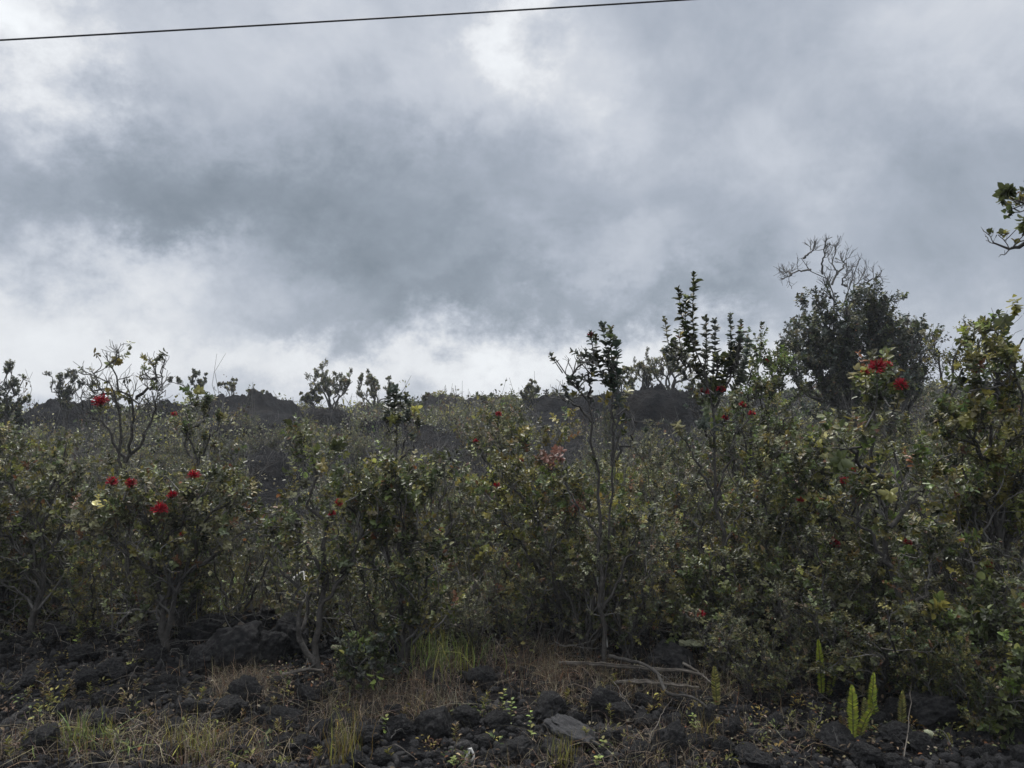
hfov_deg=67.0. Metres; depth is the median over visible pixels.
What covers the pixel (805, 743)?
lava rock
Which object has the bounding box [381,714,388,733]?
weed
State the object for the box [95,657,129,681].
lava rock
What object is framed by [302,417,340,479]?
shrub
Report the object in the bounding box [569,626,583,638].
lava rock
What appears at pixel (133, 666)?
lava rock
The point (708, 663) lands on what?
lava rock
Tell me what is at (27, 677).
lava rock
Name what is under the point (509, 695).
lava rock
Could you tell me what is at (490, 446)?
shrub
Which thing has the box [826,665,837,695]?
fern
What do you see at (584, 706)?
weed
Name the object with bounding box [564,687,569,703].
weed
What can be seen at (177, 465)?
shrub
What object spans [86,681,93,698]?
weed
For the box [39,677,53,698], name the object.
weed
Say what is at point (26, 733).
weed
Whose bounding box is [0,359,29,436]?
tree
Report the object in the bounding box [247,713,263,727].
lava rock
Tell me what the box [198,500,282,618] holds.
shrub
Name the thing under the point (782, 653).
lava rock
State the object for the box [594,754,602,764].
weed
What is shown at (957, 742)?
lava rock
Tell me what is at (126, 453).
shrub
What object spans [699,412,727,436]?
shrub
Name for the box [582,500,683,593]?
bush
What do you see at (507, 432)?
shrub
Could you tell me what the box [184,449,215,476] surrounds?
shrub
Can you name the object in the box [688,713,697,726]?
weed
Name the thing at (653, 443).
shrub
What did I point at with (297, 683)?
lava rock
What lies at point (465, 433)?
shrub
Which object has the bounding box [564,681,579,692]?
lava rock
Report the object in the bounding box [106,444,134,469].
shrub
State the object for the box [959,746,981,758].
lava rock
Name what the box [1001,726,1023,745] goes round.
lava rock
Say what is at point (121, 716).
lava rock
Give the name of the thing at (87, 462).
shrub
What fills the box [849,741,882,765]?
lava rock
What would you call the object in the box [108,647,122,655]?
lava rock
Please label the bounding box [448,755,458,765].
weed
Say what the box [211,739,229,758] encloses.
lava rock
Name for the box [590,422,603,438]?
shrub
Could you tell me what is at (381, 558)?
bush
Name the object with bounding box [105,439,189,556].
shrub
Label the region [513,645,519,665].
weed
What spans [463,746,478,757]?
lava rock
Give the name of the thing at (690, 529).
shrub
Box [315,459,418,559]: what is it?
shrub
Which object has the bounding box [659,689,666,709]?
weed
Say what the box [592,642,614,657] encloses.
lava rock
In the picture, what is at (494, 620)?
bush
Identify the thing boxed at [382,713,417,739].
lava rock
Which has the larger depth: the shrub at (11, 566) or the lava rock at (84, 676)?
the shrub at (11, 566)
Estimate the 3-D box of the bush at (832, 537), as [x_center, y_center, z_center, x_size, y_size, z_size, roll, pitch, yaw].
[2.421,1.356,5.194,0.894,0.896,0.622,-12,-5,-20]
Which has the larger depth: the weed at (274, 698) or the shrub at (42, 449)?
the shrub at (42, 449)
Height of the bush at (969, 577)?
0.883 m
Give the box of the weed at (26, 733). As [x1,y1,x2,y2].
[16,727,31,750]
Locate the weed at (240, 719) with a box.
[237,708,244,726]
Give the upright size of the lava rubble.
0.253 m
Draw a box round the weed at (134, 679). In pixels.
[132,678,139,692]
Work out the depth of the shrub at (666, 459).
8.11 m
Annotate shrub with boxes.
[0,403,36,513]
[0,419,108,632]
[0,422,82,623]
[0,427,80,521]
[0,430,27,508]
[18,442,73,478]
[36,423,69,447]
[39,436,280,653]
[45,531,127,639]
[56,453,127,515]
[67,340,174,606]
[68,453,91,507]
[82,451,138,497]
[90,451,122,494]
[94,432,117,457]
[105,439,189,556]
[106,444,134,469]
[111,443,149,475]
[117,425,137,447]
[121,447,144,470]
[134,457,244,632]
[135,471,234,610]
[136,446,168,483]
[137,422,151,436]
[149,445,180,482]
[161,439,177,459]
[166,446,201,480]
[166,451,186,479]
[168,438,192,467]
[170,384,228,494]
[174,456,204,483]
[180,426,206,451]
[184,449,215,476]
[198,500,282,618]
[200,462,251,514]
[205,430,233,456]
[207,469,251,562]
[212,524,268,603]
[220,526,268,572]
[232,433,256,457]
[243,414,260,433]
[247,414,399,674]
[247,533,300,606]
[249,430,264,452]
[260,539,302,598]
[265,422,284,450]
[281,422,304,453]
[293,423,316,444]
[295,484,362,556]
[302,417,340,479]
[303,440,478,666]
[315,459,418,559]
[325,467,369,510]
[336,578,378,651]
[338,426,373,466]
[349,460,384,535]
[351,429,369,457]
[354,420,363,430]
[361,481,445,570]
[374,462,483,591]
[381,383,424,467]
[387,438,412,461]
[397,450,440,523]
[405,412,425,440]
[413,488,453,553]
[425,461,529,559]
[426,472,491,571]
[441,471,525,575]
[447,462,497,528]
[447,571,504,657]
[454,412,489,456]
[457,428,482,465]
[462,406,589,640]
[464,392,550,555]
[465,411,478,429]
[480,417,505,461]
[482,551,546,654]
[487,468,578,570]
[493,422,529,471]
[498,468,538,508]
[510,449,672,646]
[518,492,595,649]
[523,502,676,657]
[524,527,586,619]
[538,468,608,514]
[542,321,657,674]
[546,475,621,578]
[565,463,618,553]
[573,450,609,495]
[578,502,669,663]
[581,439,602,466]
[583,457,669,551]
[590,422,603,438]
[600,403,616,453]
[600,452,626,487]
[607,456,691,555]
[608,463,707,556]
[621,456,645,499]
[624,418,668,465]
[625,435,669,492]
[631,438,727,546]
[639,431,692,493]
[643,450,720,512]
[650,452,764,564]
[652,473,772,646]
[652,531,796,662]
[655,429,698,509]
[659,271,754,649]
[669,511,709,560]
[688,426,716,476]
[689,456,781,545]
[690,365,815,572]
[692,433,791,552]
[694,472,815,640]
[698,427,755,474]
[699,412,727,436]
[707,606,788,699]
[717,419,747,492]
[726,321,807,495]
[733,433,854,543]
[736,422,883,525]
[743,415,911,636]
[749,616,809,703]
[754,502,828,614]
[756,423,824,455]
[758,568,853,681]
[763,425,823,506]
[779,410,794,422]
[780,412,825,434]
[780,507,966,656]
[789,481,851,592]
[793,346,981,682]
[797,437,871,605]
[809,455,911,517]
[823,413,866,471]
[834,464,901,544]
[836,559,935,683]
[847,439,912,513]
[852,366,1023,594]
[866,434,901,485]
[869,449,985,592]
[869,454,1023,627]
[870,411,929,467]
[885,425,947,489]
[886,619,961,693]
[887,405,1008,495]
[887,411,966,521]
[887,417,915,445]
[890,435,941,512]
[893,566,1023,707]
[893,621,993,705]
[895,491,984,605]
[912,294,1023,656]
[913,414,953,484]
[919,417,942,448]
[929,628,1020,737]
[933,439,1023,584]
[942,415,1023,545]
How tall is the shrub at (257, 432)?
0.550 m
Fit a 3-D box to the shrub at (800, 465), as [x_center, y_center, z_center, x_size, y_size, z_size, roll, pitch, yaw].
[2.007,0.986,4.953,0.918,1.578,0.766,0,-2,0]
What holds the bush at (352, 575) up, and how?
on the ground at (658, 402)
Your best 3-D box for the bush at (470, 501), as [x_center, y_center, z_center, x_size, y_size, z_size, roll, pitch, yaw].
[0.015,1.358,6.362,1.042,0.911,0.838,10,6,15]
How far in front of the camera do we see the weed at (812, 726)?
3.64 m
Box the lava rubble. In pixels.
[0,583,1023,767]
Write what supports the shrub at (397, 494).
on the ground at (658, 402)
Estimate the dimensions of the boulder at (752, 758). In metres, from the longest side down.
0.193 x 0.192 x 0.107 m
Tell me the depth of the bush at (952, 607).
4.78 m
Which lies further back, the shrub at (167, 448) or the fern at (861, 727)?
the shrub at (167, 448)
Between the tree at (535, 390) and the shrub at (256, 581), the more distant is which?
the tree at (535, 390)
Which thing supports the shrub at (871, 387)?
on the ground at (658, 402)
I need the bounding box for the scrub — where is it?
[0,353,1023,501]
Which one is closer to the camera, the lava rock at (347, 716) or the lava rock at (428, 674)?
the lava rock at (347, 716)
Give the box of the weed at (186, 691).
[182,686,189,697]
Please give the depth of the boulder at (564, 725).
3.72 m
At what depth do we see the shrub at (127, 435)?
17.14 m
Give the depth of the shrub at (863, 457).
7.47 m
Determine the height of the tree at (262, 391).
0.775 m
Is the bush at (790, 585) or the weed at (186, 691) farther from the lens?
the bush at (790, 585)
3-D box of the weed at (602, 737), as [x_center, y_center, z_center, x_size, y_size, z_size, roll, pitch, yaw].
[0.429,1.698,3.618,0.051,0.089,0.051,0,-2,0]
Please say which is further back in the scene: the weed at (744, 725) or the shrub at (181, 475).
the shrub at (181, 475)
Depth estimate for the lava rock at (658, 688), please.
4.33 m
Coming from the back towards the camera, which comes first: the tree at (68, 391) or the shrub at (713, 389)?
the tree at (68, 391)
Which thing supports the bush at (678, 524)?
on the ground at (658, 402)
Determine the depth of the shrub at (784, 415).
19.69 m
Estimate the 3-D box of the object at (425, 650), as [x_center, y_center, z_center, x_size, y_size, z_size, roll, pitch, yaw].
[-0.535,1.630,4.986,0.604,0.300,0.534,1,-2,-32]
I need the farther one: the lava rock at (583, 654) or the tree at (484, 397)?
the tree at (484, 397)
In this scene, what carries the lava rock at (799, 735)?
on the ground at (658, 402)
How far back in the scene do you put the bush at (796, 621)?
4.50 m
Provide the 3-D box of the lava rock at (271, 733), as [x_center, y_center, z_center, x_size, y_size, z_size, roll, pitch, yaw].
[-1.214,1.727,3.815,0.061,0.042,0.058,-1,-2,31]
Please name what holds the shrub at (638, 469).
on the ground at (658, 402)
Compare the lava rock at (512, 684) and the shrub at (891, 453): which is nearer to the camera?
the lava rock at (512, 684)
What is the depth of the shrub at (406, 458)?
8.55 m
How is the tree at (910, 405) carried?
on the ground at (658, 402)
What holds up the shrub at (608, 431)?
on the ground at (658, 402)
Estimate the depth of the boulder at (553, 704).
3.98 m
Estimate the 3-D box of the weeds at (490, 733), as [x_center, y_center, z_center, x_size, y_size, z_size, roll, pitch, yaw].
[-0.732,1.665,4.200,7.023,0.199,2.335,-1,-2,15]
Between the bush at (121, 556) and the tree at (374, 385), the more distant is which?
the tree at (374, 385)
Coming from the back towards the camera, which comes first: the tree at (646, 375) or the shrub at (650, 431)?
the tree at (646, 375)
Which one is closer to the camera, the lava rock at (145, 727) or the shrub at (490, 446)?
the lava rock at (145, 727)
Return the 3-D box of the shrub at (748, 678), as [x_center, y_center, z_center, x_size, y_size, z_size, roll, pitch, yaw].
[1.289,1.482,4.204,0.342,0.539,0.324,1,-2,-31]
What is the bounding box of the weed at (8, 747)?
[3,735,15,758]
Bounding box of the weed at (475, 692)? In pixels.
[472,681,477,705]
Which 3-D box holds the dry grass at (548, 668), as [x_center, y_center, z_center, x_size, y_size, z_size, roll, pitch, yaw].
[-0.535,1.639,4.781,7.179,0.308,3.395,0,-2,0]
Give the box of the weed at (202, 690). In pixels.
[198,686,206,699]
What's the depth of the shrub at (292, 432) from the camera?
15.98 m
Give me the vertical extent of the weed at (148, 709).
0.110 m
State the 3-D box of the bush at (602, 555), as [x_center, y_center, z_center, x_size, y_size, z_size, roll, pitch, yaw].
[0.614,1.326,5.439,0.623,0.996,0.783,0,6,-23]
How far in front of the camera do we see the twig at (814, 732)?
3.70 m
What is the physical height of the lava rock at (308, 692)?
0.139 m
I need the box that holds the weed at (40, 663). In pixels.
[34,659,43,687]
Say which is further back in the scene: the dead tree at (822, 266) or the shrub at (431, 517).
the dead tree at (822, 266)
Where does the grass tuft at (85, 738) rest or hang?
on the ground at (658, 402)
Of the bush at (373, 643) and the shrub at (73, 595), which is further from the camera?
the shrub at (73, 595)
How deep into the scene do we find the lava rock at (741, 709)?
4.04 m
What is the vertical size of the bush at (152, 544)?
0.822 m
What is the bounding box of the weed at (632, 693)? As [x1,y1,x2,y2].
[628,681,634,700]
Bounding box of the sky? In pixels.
[0,0,1023,410]
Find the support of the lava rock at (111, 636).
on the ground at (658, 402)
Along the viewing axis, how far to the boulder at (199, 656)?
4.54 m
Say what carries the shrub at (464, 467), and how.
on the ground at (658, 402)
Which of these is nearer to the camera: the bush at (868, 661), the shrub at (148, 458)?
the bush at (868, 661)
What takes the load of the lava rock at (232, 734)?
on the ground at (658, 402)
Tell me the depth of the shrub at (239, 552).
6.50 m
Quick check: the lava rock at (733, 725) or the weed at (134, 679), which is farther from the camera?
the weed at (134, 679)
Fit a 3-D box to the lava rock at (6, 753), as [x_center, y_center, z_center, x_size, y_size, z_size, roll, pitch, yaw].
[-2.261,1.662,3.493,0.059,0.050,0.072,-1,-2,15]
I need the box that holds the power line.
[0,0,688,40]
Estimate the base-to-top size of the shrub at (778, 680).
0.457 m
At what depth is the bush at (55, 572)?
5.82 m
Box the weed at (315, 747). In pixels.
[312,745,322,757]
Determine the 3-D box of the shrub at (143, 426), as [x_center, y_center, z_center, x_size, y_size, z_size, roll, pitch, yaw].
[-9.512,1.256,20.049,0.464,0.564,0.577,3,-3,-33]
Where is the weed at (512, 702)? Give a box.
[506,697,516,719]
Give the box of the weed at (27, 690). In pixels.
[22,685,32,702]
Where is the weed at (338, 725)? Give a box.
[332,718,342,760]
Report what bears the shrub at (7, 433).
on the ground at (658, 402)
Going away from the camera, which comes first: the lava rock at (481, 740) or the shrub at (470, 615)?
the lava rock at (481, 740)
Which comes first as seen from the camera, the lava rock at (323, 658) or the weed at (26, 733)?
the weed at (26, 733)
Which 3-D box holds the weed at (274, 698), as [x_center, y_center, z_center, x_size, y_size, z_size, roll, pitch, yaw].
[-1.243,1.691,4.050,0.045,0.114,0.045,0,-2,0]
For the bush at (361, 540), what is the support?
on the ground at (658, 402)
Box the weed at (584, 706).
[579,701,586,716]
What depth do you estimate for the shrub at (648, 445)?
9.46 m
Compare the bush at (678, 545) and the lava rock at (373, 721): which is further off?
the bush at (678, 545)
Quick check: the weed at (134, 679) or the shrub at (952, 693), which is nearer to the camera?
the shrub at (952, 693)
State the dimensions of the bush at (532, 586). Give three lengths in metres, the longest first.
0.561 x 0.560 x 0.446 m
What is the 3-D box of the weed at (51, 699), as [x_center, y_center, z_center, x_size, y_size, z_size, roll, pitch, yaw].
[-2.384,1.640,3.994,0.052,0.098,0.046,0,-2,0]
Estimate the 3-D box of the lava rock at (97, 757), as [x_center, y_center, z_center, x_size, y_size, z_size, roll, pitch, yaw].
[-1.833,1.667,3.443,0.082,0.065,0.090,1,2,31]
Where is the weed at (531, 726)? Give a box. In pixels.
[526,710,536,734]
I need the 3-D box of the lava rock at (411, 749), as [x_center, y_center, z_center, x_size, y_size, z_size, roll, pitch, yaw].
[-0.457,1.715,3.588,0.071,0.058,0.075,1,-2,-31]
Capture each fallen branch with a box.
[281,659,321,676]
[559,658,704,675]
[608,654,706,706]
[614,676,698,688]
[682,660,720,683]
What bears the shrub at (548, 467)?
on the ground at (658, 402)
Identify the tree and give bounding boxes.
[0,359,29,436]
[12,394,31,437]
[42,369,84,431]
[94,396,123,407]
[168,368,207,409]
[217,377,237,395]
[245,389,268,393]
[299,386,323,406]
[304,358,352,410]
[356,369,393,407]
[421,392,430,401]
[479,395,487,400]
[519,389,533,409]
[524,378,540,398]
[613,367,629,391]
[622,356,639,389]
[633,346,660,387]
[650,342,693,390]
[684,378,703,395]
[766,273,934,449]
[773,235,889,445]
[888,310,951,435]
[921,316,997,450]
[981,182,1023,254]
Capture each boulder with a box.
[40,620,84,636]
[184,644,215,675]
[186,612,234,643]
[205,620,261,674]
[230,605,278,630]
[258,630,290,667]
[271,611,309,656]
[414,705,452,743]
[531,690,568,724]
[542,713,597,746]
[645,639,696,681]
[650,718,691,758]
[734,741,777,767]
[814,721,854,757]
[905,690,961,731]
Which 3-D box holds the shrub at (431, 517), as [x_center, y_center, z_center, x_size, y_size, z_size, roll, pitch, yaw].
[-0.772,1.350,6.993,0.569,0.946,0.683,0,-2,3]
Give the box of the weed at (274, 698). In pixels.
[270,696,277,705]
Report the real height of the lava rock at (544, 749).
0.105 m
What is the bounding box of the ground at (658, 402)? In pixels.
[0,382,1019,767]
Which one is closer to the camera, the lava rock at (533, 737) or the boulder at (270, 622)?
the lava rock at (533, 737)
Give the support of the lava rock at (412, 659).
on the ground at (658, 402)
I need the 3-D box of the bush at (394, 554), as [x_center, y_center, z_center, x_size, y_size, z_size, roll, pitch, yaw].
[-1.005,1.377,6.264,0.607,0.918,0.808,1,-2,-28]
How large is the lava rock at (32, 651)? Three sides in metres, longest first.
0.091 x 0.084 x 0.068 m
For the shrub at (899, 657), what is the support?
on the ground at (658, 402)
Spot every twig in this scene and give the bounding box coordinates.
[289,571,304,582]
[308,680,353,717]
[649,699,671,742]
[804,707,823,761]
[903,671,913,756]
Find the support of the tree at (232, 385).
on the ground at (658, 402)
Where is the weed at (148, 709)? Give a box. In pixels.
[142,707,154,723]
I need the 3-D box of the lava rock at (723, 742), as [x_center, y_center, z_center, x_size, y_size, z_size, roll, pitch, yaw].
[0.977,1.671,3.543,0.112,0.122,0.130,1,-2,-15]
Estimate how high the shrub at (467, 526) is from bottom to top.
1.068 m
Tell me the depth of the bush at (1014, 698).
3.62 m
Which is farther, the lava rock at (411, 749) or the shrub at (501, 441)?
the shrub at (501, 441)
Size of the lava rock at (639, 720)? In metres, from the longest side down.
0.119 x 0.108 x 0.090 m
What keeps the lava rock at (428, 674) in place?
on the ground at (658, 402)
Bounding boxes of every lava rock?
[0,632,7,641]
[0,694,9,710]
[1,745,18,756]
[8,685,21,695]
[15,661,52,686]
[20,722,60,753]
[24,647,39,658]
[51,698,76,719]
[53,681,76,695]
[55,613,70,620]
[55,653,64,661]
[67,643,100,663]
[70,668,102,689]
[85,708,119,730]
[89,685,120,707]
[89,751,112,763]
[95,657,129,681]
[106,631,121,640]
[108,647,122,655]
[113,684,124,691]
[114,708,131,722]
[119,726,137,738]
[127,662,139,673]
[128,746,142,756]
[131,619,173,636]
[136,644,168,663]
[136,700,152,712]
[140,675,147,681]
[141,723,150,732]
[149,709,173,720]
[152,739,185,763]
[155,674,176,684]
[164,684,177,692]
[164,716,187,739]
[168,691,181,700]
[172,640,186,650]
[175,699,197,718]
[177,628,190,640]
[191,730,203,743]
[194,701,207,712]
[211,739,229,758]
[213,694,249,721]
[222,729,239,740]
[225,743,251,762]
[227,674,262,703]
[237,729,252,739]
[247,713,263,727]
[252,739,263,747]
[260,729,272,736]
[263,693,283,706]
[266,705,302,731]
[268,675,284,686]
[269,732,292,751]
[283,678,300,694]
[285,673,299,680]
[285,733,319,756]
[292,659,304,667]
[294,683,322,710]
[303,673,314,681]
[309,718,333,740]
[311,643,325,652]
[316,680,339,701]
[319,655,326,662]
[320,737,350,757]
[327,639,338,646]
[329,711,355,731]
[344,749,369,767]
[350,705,361,712]
[351,724,382,746]
[361,701,381,715]
[367,718,377,724]
[371,747,393,764]
[381,703,405,716]
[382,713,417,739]
[401,663,418,676]
[406,746,421,760]
[411,655,421,664]
[418,667,444,686]
[432,684,446,694]
[452,704,479,726]
[453,634,473,647]
[460,727,473,736]
[462,665,495,691]
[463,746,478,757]
[476,733,493,748]
[483,710,507,731]
[484,748,498,759]
[497,735,538,764]
[502,682,515,691]
[502,688,517,700]
[527,734,537,740]
[540,736,573,765]
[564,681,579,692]
[567,712,582,720]
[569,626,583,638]
[569,705,579,709]
[576,651,589,661]
[578,695,588,704]
[587,686,621,718]
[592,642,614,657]
[597,730,622,745]
[597,741,613,752]
[607,701,634,724]
[629,739,655,762]
[631,669,647,683]
[632,645,648,661]
[633,712,654,731]
[634,692,658,708]
[636,640,645,647]
[637,708,647,713]
[643,733,649,740]
[655,627,670,639]
[656,685,670,693]
[659,694,669,702]
[664,713,681,724]
[669,691,687,705]
[685,705,714,729]
[687,732,712,756]
[691,689,701,701]
[700,653,719,671]
[710,735,735,757]
[716,715,747,743]
[721,694,731,703]
[730,646,743,658]
[733,706,748,716]
[741,727,764,743]
[745,649,763,661]
[758,621,784,641]
[766,712,785,730]
[772,731,785,739]
[772,740,786,749]
[773,650,787,661]
[786,677,801,688]
[789,718,802,727]
[789,731,804,741]
[793,756,804,765]
[798,738,817,749]
[817,702,838,719]
[820,675,847,696]
[839,700,858,713]
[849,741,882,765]
[859,711,890,727]
[860,731,868,739]
[877,720,912,749]
[878,752,909,767]
[880,743,894,751]
[881,697,905,720]
[907,731,935,754]
[926,754,936,759]
[949,758,961,765]
[953,736,964,745]
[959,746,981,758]
[966,728,995,746]
[980,754,1000,767]
[982,744,998,755]
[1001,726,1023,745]
[1009,744,1023,762]
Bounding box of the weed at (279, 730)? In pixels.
[274,717,282,735]
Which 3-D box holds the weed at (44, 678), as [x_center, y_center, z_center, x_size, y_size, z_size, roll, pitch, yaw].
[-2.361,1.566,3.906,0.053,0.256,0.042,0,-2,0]
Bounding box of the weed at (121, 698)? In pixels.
[118,691,126,707]
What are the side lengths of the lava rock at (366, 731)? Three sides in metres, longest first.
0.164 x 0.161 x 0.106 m
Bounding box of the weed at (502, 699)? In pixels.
[499,688,506,710]
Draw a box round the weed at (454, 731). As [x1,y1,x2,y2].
[451,721,459,751]
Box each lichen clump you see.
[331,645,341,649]
[678,638,705,647]
[924,729,933,737]
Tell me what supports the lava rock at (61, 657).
on the ground at (658, 402)
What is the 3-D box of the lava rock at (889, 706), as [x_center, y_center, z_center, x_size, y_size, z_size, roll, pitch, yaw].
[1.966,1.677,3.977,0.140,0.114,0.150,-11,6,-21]
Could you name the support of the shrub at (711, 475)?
on the ground at (658, 402)
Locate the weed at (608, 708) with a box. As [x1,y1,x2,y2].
[606,703,613,723]
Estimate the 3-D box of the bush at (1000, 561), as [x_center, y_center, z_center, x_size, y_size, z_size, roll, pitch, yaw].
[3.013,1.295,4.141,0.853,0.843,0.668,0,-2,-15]
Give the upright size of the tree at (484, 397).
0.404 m
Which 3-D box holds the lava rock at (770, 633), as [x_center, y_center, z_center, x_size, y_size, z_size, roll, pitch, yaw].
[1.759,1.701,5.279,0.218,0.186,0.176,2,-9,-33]
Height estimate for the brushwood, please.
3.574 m
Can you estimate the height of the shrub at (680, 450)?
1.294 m
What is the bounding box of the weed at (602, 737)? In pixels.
[599,736,608,746]
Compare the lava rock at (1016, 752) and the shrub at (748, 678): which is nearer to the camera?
the lava rock at (1016, 752)
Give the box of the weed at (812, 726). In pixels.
[807,718,816,738]
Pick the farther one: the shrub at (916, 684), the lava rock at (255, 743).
the shrub at (916, 684)
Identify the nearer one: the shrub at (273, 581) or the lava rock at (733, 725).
the lava rock at (733, 725)
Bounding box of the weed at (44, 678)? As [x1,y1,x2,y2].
[40,668,48,715]
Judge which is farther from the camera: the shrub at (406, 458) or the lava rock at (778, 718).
the shrub at (406, 458)
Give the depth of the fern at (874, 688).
3.87 m
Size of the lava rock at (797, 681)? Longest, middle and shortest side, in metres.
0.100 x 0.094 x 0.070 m
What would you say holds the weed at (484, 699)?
on the ground at (658, 402)
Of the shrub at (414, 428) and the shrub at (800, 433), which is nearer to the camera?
the shrub at (800, 433)
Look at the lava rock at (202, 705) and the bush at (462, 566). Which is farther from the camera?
the bush at (462, 566)
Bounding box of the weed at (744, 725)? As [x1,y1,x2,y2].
[740,717,747,734]
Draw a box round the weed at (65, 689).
[60,684,68,700]
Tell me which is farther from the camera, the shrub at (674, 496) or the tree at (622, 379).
the tree at (622, 379)
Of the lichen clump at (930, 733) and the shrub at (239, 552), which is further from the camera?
the shrub at (239, 552)
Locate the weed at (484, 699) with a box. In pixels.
[481,690,488,717]
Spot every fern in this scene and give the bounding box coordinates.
[711,666,720,704]
[816,639,824,693]
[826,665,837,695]
[839,715,848,728]
[846,684,858,737]
[856,706,874,735]
[860,697,869,729]
[867,672,876,712]
[869,694,878,713]
[897,690,906,722]
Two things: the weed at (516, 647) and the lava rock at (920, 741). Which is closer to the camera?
the lava rock at (920, 741)
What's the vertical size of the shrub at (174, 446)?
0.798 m
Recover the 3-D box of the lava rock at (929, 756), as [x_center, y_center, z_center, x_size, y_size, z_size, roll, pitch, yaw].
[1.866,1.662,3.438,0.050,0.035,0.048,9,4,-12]
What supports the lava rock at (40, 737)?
on the ground at (658, 402)
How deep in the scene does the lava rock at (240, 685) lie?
4.14 m
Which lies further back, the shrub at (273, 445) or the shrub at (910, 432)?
the shrub at (273, 445)
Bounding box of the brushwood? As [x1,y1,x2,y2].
[0,377,1023,655]
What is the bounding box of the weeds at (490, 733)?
[0,599,1002,767]
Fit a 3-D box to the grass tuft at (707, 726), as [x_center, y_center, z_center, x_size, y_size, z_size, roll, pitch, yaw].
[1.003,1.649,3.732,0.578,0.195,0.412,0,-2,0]
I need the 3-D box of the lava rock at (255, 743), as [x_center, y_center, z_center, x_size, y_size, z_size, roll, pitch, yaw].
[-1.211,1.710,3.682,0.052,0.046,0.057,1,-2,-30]
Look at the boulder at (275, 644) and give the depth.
4.75 m
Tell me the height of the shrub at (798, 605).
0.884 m
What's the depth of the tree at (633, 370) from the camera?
24.11 m
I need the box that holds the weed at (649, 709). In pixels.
[646,703,652,712]
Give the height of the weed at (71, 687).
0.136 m
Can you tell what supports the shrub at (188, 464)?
on the ground at (658, 402)
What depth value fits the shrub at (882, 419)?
5.83 m
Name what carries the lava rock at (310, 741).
on the ground at (658, 402)
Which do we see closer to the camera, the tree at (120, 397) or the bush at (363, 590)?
the bush at (363, 590)
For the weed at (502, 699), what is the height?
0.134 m
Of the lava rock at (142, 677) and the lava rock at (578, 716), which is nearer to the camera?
the lava rock at (578, 716)
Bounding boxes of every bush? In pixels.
[0,487,84,612]
[5,516,97,601]
[31,544,87,606]
[33,461,180,593]
[50,455,134,559]
[85,519,149,601]
[134,516,212,598]
[145,502,236,591]
[187,509,237,575]
[187,552,301,624]
[277,546,357,636]
[282,536,338,595]
[285,540,350,603]
[291,516,361,577]
[300,524,344,570]
[318,529,372,610]
[322,617,404,701]
[332,540,406,601]
[335,545,397,625]
[351,545,439,651]
[352,511,407,564]
[393,545,458,632]
[420,577,488,639]
[428,531,498,596]
[448,541,488,602]
[453,515,542,613]
[462,493,571,590]
[466,564,527,631]
[521,542,580,611]
[565,494,642,620]
[581,552,683,638]
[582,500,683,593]
[603,504,710,604]
[652,528,721,614]
[659,556,729,629]
[683,592,752,681]
[715,518,825,644]
[731,531,801,620]
[778,508,895,638]
[778,595,831,676]
[781,516,944,704]
[804,532,903,629]
[814,530,924,619]
[867,530,1002,670]
[917,586,966,628]
[939,628,1023,748]
[974,540,1023,628]
[976,617,1014,675]
[977,538,1023,670]
[1010,540,1023,561]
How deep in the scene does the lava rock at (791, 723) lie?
3.85 m
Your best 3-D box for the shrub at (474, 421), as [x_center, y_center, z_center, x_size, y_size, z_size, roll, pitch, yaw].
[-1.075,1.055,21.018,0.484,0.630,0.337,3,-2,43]
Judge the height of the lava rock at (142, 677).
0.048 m
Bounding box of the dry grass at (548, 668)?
[0,595,973,767]
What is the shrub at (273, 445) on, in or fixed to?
on the ground at (658, 402)
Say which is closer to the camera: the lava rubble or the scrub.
the lava rubble
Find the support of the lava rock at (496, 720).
on the ground at (658, 402)
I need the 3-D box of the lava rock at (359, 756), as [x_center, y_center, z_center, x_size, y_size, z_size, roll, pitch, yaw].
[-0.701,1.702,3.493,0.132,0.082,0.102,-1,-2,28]
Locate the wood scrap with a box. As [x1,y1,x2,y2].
[465,747,474,761]
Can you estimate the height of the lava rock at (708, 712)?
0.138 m
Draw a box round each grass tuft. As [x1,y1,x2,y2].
[30,702,152,763]
[126,702,237,767]
[170,715,260,761]
[171,661,321,707]
[320,705,377,767]
[348,669,501,730]
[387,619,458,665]
[391,625,506,688]
[446,637,616,704]
[540,732,578,767]
[659,704,768,743]
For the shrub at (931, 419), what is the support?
on the ground at (658, 402)
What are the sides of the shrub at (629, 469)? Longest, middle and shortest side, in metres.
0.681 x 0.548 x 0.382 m
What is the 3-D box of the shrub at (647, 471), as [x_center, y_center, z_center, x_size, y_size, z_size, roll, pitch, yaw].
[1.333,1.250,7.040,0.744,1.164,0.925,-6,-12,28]
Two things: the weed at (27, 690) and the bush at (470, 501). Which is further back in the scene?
the bush at (470, 501)
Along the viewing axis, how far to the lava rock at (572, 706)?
4.15 m
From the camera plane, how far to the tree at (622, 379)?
22.86 m
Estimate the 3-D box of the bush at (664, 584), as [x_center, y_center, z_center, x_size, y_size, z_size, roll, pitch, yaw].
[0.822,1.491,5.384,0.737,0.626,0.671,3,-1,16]
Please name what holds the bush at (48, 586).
on the ground at (658, 402)
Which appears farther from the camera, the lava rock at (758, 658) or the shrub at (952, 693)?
the lava rock at (758, 658)
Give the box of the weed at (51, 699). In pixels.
[45,692,54,705]
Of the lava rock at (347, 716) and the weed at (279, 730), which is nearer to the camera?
the weed at (279, 730)
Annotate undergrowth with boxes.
[0,385,1023,647]
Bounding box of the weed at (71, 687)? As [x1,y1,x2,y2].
[67,678,76,699]
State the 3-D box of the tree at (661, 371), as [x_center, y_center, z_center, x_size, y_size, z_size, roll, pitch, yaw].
[4.686,-0.465,22.527,0.986,1.766,1.499,2,-3,-45]

